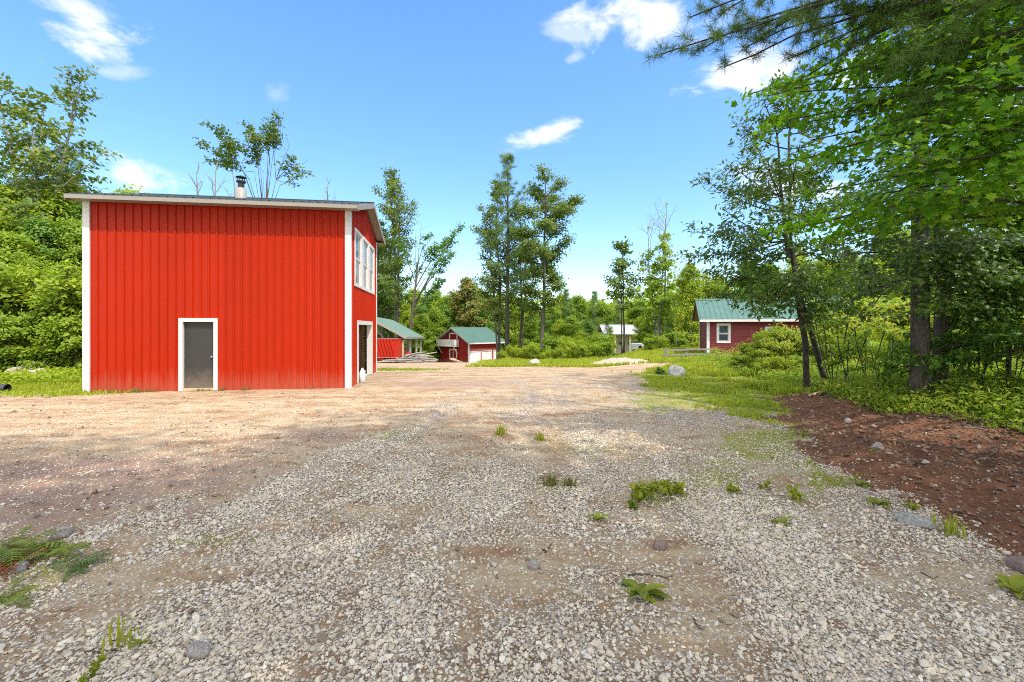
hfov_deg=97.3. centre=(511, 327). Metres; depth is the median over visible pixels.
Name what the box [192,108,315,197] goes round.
ash tree
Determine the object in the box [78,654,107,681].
weed
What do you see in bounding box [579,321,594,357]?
broadleaf tree
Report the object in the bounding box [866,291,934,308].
bush
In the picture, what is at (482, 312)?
broadleaf tree
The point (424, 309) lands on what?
broadleaf tree
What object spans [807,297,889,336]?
bush
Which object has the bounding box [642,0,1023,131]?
white pine
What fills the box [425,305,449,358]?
broadleaf tree
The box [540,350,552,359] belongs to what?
bush
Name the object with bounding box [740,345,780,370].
bush
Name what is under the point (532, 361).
rock
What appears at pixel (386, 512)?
pebbles
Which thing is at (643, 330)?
broadleaf tree
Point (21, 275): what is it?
bush
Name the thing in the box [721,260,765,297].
broadleaf tree
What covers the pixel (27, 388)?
grass
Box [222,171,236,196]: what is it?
dead sapling
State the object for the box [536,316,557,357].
broadleaf tree
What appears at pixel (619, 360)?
gravel heap
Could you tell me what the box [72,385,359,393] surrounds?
sparse grass
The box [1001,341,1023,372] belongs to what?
bush
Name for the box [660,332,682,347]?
bush
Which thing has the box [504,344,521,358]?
bush
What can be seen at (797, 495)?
weed
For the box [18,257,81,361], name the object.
bush
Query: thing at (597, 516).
weed
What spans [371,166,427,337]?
poplar tree
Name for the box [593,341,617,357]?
bush
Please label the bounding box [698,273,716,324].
young birch
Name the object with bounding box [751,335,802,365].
bush
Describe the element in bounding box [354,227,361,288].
window
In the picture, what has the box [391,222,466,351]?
leaning tree
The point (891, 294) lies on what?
broadleaf tree
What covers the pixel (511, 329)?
broadleaf tree
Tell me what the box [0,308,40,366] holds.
bush
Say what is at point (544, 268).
pine tree
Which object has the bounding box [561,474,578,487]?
grass tuft
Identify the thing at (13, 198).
broadleaf tree
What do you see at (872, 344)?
bush
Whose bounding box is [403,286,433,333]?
broadleaf tree
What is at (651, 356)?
grass
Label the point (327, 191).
dead sapling
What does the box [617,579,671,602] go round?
weed
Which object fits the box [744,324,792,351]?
bush
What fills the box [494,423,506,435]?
grass tuft
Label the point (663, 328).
broadleaf tree
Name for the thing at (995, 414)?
undergrowth
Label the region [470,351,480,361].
garage door
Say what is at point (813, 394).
board
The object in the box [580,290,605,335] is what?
young pine
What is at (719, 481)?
sparse grass
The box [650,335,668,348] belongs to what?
bush
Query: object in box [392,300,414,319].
broadleaf tree
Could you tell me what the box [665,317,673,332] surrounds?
broadleaf tree
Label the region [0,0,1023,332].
sky
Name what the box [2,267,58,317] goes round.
bush
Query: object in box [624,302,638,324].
broadleaf tree
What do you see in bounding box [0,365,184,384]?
ground cover
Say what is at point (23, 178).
broadleaf tree
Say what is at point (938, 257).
maple tree
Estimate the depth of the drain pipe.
12.99 m
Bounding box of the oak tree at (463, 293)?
[447,277,493,331]
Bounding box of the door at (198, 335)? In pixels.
[185,322,212,387]
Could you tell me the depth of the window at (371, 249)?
18.44 m
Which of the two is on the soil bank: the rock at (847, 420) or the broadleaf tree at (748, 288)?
the rock at (847, 420)
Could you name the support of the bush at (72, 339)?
on the ground at (741, 408)
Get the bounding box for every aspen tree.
[468,177,520,358]
[499,208,542,350]
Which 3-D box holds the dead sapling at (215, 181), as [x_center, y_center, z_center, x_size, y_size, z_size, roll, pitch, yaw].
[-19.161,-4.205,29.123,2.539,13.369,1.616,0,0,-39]
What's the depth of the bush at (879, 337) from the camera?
16.73 m
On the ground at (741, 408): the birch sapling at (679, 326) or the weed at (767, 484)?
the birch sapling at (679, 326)
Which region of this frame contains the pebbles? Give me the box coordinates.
[0,402,1023,681]
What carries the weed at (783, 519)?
on the gravel yard at (454, 386)
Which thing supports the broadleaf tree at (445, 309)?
on the ground at (741, 408)
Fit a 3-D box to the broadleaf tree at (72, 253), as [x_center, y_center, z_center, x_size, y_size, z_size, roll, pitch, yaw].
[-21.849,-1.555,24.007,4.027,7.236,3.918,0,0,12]
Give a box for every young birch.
[607,326,616,352]
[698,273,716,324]
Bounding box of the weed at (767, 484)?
[757,478,770,489]
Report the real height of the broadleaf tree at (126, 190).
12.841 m
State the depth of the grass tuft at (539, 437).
7.42 m
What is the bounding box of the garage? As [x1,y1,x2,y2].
[433,327,504,362]
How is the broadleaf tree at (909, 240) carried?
on the ground at (741, 408)
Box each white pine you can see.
[473,152,535,357]
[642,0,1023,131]
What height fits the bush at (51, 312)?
4.362 m
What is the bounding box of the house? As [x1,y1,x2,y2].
[687,297,834,355]
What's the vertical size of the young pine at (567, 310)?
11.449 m
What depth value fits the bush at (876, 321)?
18.88 m
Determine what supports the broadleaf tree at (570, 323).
on the ground at (741, 408)
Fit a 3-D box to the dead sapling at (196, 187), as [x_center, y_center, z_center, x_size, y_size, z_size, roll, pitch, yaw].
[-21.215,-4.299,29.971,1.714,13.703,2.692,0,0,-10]
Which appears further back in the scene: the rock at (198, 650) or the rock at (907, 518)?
the rock at (907, 518)
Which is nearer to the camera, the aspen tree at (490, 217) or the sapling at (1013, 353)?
the sapling at (1013, 353)
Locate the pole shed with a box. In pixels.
[377,317,423,360]
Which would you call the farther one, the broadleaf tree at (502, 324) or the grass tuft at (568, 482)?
the broadleaf tree at (502, 324)
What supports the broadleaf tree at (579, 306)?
on the ground at (741, 408)
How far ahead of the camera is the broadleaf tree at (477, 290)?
80.68 m
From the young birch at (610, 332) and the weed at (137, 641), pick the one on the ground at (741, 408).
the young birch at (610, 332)
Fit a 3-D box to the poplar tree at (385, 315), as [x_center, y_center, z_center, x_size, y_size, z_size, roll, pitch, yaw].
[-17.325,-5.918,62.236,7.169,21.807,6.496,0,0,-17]
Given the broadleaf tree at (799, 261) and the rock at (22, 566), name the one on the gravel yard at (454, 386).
the rock at (22, 566)
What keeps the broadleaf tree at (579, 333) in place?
on the ground at (741, 408)
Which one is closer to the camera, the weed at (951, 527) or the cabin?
the weed at (951, 527)
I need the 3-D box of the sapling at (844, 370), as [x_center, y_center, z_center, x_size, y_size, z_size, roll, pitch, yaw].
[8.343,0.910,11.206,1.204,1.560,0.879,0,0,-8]
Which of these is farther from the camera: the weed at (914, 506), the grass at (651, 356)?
the grass at (651, 356)
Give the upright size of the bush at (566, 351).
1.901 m
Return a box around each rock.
[5,366,32,371]
[9,561,29,573]
[48,526,72,540]
[185,640,210,659]
[527,559,539,569]
[529,359,539,363]
[653,540,666,550]
[844,418,851,422]
[870,442,883,449]
[893,512,935,529]
[1005,556,1023,573]
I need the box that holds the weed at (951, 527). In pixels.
[932,508,972,540]
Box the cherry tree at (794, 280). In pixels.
[673,69,876,391]
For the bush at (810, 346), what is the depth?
16.95 m
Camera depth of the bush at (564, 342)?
40.78 m
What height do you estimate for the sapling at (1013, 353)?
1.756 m
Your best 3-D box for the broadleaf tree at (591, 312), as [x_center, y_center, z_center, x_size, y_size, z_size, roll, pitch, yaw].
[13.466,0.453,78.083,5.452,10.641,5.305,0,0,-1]
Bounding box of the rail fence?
[662,348,714,355]
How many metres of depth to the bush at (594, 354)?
39.69 m
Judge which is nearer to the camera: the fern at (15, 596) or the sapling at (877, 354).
the fern at (15, 596)
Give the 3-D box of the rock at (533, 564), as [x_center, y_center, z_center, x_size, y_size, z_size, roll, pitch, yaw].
[0.164,1.838,3.504,0.097,0.058,0.103,0,0,-30]
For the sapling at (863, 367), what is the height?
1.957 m
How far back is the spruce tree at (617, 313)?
69.72 m
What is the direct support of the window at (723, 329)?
in the house
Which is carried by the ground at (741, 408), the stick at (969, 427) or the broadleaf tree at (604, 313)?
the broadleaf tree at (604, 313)
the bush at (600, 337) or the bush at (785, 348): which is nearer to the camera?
the bush at (785, 348)
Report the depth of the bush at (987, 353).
14.67 m
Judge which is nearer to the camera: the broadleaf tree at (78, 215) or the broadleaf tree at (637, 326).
the broadleaf tree at (78, 215)
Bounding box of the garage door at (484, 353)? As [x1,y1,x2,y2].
[481,350,491,359]
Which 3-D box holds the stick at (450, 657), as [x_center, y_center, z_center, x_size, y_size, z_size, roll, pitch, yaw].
[-0.349,1.851,2.547,0.034,0.016,0.211,0,0,-4]
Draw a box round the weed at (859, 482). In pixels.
[843,476,871,488]
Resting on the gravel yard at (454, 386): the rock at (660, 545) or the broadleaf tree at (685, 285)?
the rock at (660, 545)
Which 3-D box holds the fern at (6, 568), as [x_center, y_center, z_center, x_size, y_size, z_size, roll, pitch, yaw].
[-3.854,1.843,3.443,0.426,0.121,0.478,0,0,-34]
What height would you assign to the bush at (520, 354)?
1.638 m
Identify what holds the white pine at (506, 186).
on the ground at (741, 408)
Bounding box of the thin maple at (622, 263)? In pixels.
[603,235,644,353]
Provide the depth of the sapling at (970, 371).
9.40 m
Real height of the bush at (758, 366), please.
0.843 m
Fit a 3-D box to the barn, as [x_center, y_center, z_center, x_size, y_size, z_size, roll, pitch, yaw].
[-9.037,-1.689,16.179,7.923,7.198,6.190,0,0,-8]
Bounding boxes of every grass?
[0,374,184,397]
[5,391,828,650]
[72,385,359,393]
[377,367,448,371]
[465,344,732,366]
[573,359,971,425]
[729,394,869,488]
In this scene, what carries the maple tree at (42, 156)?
on the ground at (741, 408)
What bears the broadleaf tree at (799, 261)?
on the ground at (741, 408)
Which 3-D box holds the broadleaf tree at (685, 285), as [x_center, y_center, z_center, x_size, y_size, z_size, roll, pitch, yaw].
[15.905,-1.976,40.217,3.653,7.905,3.755,0,0,11]
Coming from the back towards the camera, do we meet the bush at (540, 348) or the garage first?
the garage
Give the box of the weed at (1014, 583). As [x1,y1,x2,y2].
[992,574,1023,598]
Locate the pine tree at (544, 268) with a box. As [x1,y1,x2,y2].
[505,163,585,348]
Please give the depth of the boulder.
17.06 m
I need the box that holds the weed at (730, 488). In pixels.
[723,483,741,493]
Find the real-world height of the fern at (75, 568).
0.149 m
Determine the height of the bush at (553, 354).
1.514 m
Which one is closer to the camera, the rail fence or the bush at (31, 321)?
the bush at (31, 321)
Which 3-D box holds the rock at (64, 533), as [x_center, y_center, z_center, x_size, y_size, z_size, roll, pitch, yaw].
[-3.979,1.805,3.971,0.136,0.100,0.141,0,0,-20]
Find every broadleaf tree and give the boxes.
[0,171,11,186]
[0,173,61,199]
[0,183,42,239]
[0,188,81,267]
[0,228,64,273]
[6,256,45,277]
[9,215,74,271]
[36,214,81,277]
[56,201,81,230]
[59,182,99,212]
[59,236,81,275]
[103,184,148,193]
[377,237,407,337]
[386,317,406,349]
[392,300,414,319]
[400,311,418,356]
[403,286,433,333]
[411,313,436,358]
[414,296,433,355]
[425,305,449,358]
[429,291,444,356]
[432,304,458,359]
[436,295,461,352]
[465,304,494,332]
[476,288,497,319]
[479,295,504,350]
[489,293,513,352]
[501,296,520,355]
[509,301,532,347]
[511,313,548,355]
[532,305,563,356]
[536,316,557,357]
[549,318,567,338]
[552,293,568,323]
[556,314,582,353]
[564,294,592,337]
[574,330,586,353]
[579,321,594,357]
[580,301,597,328]
[590,299,617,334]
[610,303,624,324]
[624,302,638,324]
[626,299,646,341]
[632,316,643,342]
[639,322,648,344]
[643,320,657,345]
[652,291,676,334]
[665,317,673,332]
[669,262,707,345]
[673,291,694,341]
[697,275,731,335]
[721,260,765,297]
[754,263,786,295]
[782,251,816,295]
[806,256,835,296]
[817,248,869,301]
[849,294,867,306]
[852,258,896,303]
[862,220,910,259]
[865,231,910,299]
[893,273,934,300]
[904,219,974,242]
[963,271,1001,292]
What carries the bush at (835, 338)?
on the ground at (741, 408)
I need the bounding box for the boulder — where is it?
[668,365,685,376]
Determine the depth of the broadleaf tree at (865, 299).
26.78 m
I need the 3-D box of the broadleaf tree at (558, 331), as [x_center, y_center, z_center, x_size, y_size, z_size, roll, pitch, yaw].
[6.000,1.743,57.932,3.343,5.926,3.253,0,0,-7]
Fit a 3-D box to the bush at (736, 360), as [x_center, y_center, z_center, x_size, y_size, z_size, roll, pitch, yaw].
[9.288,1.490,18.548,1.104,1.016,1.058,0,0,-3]
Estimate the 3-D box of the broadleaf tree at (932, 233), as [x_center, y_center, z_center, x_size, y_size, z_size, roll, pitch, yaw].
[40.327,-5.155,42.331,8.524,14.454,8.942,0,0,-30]
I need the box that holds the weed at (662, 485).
[654,479,686,495]
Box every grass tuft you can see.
[78,611,156,655]
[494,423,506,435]
[534,431,547,440]
[534,470,560,487]
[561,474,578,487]
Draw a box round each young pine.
[555,288,583,333]
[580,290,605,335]
[663,298,683,341]
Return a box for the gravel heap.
[591,357,647,363]
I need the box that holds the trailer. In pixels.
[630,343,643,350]
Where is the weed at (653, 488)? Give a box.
[648,479,657,491]
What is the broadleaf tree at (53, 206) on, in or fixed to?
on the ground at (741, 408)
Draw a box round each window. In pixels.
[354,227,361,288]
[362,236,368,291]
[369,243,374,294]
[717,323,730,342]
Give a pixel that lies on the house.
(721, 326)
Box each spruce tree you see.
[34,144,91,196]
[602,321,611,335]
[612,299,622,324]
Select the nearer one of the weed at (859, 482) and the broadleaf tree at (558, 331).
the weed at (859, 482)
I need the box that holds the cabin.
[597,325,637,353]
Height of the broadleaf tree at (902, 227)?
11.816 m
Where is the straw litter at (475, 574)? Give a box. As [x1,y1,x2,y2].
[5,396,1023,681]
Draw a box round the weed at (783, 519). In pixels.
[770,516,791,527]
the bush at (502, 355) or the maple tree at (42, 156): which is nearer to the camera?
the maple tree at (42, 156)
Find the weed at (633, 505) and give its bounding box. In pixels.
[626,494,638,509]
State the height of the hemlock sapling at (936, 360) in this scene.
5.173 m
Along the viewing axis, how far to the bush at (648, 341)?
36.78 m
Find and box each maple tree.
[0,61,122,230]
[725,0,1023,248]
[794,20,1023,405]
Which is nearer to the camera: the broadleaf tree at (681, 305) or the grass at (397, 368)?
the grass at (397, 368)
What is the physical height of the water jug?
0.500 m
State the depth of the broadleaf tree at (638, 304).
69.33 m
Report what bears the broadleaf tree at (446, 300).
on the ground at (741, 408)
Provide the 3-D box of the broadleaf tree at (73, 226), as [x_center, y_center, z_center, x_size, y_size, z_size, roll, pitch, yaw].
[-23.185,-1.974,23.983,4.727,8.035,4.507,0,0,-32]
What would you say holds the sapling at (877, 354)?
on the soil bank
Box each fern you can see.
[0,526,77,567]
[0,549,51,579]
[0,577,47,608]
[9,538,93,563]
[44,549,114,582]
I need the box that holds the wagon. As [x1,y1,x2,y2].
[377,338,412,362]
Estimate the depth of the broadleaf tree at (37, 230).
22.64 m
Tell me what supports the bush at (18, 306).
on the ground at (741, 408)
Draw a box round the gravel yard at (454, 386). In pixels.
[0,362,1023,681]
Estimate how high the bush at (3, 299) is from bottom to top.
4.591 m
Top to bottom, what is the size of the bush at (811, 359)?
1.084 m
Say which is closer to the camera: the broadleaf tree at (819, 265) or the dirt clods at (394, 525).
the dirt clods at (394, 525)
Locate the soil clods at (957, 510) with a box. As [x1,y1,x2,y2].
[758,389,1023,557]
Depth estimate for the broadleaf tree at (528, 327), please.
61.42 m
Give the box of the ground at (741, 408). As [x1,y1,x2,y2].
[0,341,809,419]
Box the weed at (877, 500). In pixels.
[866,497,892,509]
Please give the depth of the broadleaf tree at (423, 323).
65.77 m
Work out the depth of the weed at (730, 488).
5.00 m
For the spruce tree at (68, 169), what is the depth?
30.92 m
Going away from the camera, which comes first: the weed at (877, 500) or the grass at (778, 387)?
the weed at (877, 500)
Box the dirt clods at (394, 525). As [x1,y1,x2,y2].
[0,391,1023,677]
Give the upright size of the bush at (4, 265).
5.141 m
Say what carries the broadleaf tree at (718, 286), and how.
on the ground at (741, 408)
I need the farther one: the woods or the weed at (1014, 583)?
the woods
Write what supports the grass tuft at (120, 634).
on the gravel yard at (454, 386)
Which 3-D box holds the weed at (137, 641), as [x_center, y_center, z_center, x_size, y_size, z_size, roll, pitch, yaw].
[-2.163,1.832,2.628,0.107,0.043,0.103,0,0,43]
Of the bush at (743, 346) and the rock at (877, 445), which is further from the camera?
the bush at (743, 346)
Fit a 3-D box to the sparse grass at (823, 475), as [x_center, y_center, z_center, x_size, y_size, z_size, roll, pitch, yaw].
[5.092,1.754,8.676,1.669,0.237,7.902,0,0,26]
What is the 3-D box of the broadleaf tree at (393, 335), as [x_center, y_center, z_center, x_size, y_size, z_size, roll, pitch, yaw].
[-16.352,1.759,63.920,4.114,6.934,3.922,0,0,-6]
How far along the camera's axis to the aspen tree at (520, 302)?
54.55 m
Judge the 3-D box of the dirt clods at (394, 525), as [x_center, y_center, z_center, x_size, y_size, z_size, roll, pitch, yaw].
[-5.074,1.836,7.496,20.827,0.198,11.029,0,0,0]
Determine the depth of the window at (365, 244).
16.93 m
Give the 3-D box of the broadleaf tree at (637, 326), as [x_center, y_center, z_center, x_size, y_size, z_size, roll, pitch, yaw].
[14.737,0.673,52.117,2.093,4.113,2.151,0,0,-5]
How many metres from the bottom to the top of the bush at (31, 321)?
2.768 m
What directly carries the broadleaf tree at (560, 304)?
on the ground at (741, 408)
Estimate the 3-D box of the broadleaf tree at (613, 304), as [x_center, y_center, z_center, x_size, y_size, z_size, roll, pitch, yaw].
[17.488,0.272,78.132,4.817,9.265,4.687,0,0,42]
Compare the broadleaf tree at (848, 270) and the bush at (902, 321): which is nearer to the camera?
the bush at (902, 321)
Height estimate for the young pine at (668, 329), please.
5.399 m
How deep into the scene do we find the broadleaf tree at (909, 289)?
28.02 m
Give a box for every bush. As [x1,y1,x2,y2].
[0,258,63,360]
[0,263,81,361]
[0,285,15,312]
[0,293,41,318]
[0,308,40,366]
[0,323,41,373]
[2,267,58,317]
[2,284,81,363]
[9,311,65,365]
[16,319,81,372]
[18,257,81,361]
[21,313,81,372]
[497,350,508,357]
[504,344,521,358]
[517,348,528,358]
[521,342,541,358]
[531,347,544,358]
[539,335,565,358]
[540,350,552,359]
[545,349,560,358]
[555,344,573,358]
[558,334,585,357]
[571,339,595,358]
[584,339,604,357]
[586,331,620,355]
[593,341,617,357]
[642,336,655,350]
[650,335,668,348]
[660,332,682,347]
[674,337,689,346]
[689,341,698,347]
[727,351,749,368]
[734,341,760,359]
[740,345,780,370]
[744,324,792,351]
[747,322,813,355]
[749,359,772,376]
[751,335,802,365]
[765,355,799,371]
[781,329,840,364]
[788,353,817,370]
[798,328,853,363]
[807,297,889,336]
[807,311,872,355]
[839,336,889,371]
[844,297,909,350]
[856,323,909,367]
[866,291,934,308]
[871,301,932,335]
[903,313,998,341]
[966,344,1012,367]
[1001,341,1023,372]
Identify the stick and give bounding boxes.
[84,649,122,653]
[447,643,452,667]
[628,573,672,577]
[945,421,991,429]
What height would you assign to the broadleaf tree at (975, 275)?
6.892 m
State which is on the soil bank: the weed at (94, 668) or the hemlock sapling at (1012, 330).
the hemlock sapling at (1012, 330)
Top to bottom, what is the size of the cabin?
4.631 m
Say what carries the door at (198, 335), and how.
in the barn
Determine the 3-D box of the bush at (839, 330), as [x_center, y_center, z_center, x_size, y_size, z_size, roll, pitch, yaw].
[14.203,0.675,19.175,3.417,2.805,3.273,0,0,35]
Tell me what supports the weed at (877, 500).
on the gravel yard at (454, 386)
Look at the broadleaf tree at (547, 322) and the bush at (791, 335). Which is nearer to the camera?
the bush at (791, 335)
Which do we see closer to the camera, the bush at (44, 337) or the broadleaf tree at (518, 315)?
the bush at (44, 337)
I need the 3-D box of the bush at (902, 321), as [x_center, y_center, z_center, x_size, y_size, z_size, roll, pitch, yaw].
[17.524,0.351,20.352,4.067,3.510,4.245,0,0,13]
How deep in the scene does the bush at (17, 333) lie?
17.30 m
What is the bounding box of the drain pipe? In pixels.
[0,384,11,390]
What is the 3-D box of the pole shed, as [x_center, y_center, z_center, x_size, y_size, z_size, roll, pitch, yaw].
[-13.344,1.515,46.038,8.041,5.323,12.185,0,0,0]
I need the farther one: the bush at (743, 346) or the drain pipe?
the bush at (743, 346)
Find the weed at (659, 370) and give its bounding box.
[653,367,665,374]
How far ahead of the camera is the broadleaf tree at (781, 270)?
45.34 m
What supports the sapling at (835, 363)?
on the soil bank
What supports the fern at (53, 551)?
on the gravel yard at (454, 386)
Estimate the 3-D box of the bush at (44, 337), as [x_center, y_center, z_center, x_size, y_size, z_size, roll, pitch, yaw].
[-18.048,0.842,18.197,2.466,2.546,2.920,0,0,15]
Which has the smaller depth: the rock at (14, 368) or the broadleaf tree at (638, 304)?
the rock at (14, 368)
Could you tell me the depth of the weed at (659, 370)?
17.90 m
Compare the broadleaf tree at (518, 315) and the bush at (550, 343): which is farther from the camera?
the broadleaf tree at (518, 315)
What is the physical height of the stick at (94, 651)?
0.014 m
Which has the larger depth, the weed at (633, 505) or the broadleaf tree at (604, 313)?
the broadleaf tree at (604, 313)
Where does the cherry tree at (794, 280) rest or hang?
on the ground at (741, 408)
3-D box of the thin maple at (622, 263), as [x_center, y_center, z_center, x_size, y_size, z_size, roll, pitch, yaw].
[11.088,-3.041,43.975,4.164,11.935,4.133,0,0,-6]
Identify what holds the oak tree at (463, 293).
on the ground at (741, 408)
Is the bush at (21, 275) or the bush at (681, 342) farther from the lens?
the bush at (681, 342)
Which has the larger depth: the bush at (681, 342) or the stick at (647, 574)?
the bush at (681, 342)
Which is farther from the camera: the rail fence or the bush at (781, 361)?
the rail fence
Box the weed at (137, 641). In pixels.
[132,637,150,646]
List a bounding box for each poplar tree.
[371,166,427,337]
[377,209,411,337]
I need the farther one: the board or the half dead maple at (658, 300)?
the half dead maple at (658, 300)
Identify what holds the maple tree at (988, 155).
on the soil bank
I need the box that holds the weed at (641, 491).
[629,476,656,502]
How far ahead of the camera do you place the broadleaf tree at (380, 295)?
64.23 m
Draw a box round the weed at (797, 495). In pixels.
[786,484,805,499]
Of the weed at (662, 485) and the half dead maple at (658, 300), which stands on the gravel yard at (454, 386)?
the weed at (662, 485)
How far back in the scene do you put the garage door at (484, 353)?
66.42 m
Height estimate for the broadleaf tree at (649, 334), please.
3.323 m
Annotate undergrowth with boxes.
[676,348,1023,433]
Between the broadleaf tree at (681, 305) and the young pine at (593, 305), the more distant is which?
the young pine at (593, 305)
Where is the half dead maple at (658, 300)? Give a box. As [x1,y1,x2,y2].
[632,197,679,344]
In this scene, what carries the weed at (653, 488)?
on the gravel yard at (454, 386)
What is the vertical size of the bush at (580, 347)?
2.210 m
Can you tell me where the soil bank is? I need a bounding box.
[761,392,1023,557]
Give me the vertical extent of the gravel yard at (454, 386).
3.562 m
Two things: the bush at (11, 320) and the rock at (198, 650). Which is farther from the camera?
the bush at (11, 320)
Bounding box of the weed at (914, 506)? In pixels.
[902,501,921,509]
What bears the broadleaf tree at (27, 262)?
on the ground at (741, 408)
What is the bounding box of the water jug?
[359,368,365,382]
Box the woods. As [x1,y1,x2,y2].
[409,271,839,339]
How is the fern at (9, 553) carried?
on the gravel yard at (454, 386)
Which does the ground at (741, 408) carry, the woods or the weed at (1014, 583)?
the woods
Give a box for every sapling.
[188,161,202,194]
[207,162,227,195]
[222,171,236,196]
[322,176,335,199]
[673,311,684,348]
[801,316,869,389]
[827,333,878,383]
[842,325,895,375]
[859,333,906,387]
[869,195,1023,379]
[881,179,1023,400]
[931,320,1006,403]
[968,324,1023,398]
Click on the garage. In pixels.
(465, 344)
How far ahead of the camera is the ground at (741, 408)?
12.34 m
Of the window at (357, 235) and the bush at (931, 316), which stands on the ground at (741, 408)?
the bush at (931, 316)
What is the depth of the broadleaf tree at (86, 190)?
28.44 m
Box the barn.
[63,175,384,391]
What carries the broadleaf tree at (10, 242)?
on the ground at (741, 408)
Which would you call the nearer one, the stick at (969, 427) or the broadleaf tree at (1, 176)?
the stick at (969, 427)
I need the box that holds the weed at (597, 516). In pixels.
[586,512,610,519]
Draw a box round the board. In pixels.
[808,390,825,396]
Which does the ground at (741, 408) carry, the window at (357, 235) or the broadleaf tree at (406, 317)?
the broadleaf tree at (406, 317)
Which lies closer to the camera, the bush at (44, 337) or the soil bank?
the soil bank
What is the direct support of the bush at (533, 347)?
on the ground at (741, 408)
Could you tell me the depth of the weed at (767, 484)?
5.17 m
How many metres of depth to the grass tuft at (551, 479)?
5.29 m
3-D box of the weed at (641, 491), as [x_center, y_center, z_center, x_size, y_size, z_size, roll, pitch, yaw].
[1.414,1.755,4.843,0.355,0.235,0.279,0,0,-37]
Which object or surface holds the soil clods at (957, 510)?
on the soil bank
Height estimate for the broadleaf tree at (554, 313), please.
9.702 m
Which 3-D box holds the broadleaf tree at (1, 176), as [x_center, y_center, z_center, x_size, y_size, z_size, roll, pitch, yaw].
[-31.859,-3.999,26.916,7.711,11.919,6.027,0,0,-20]

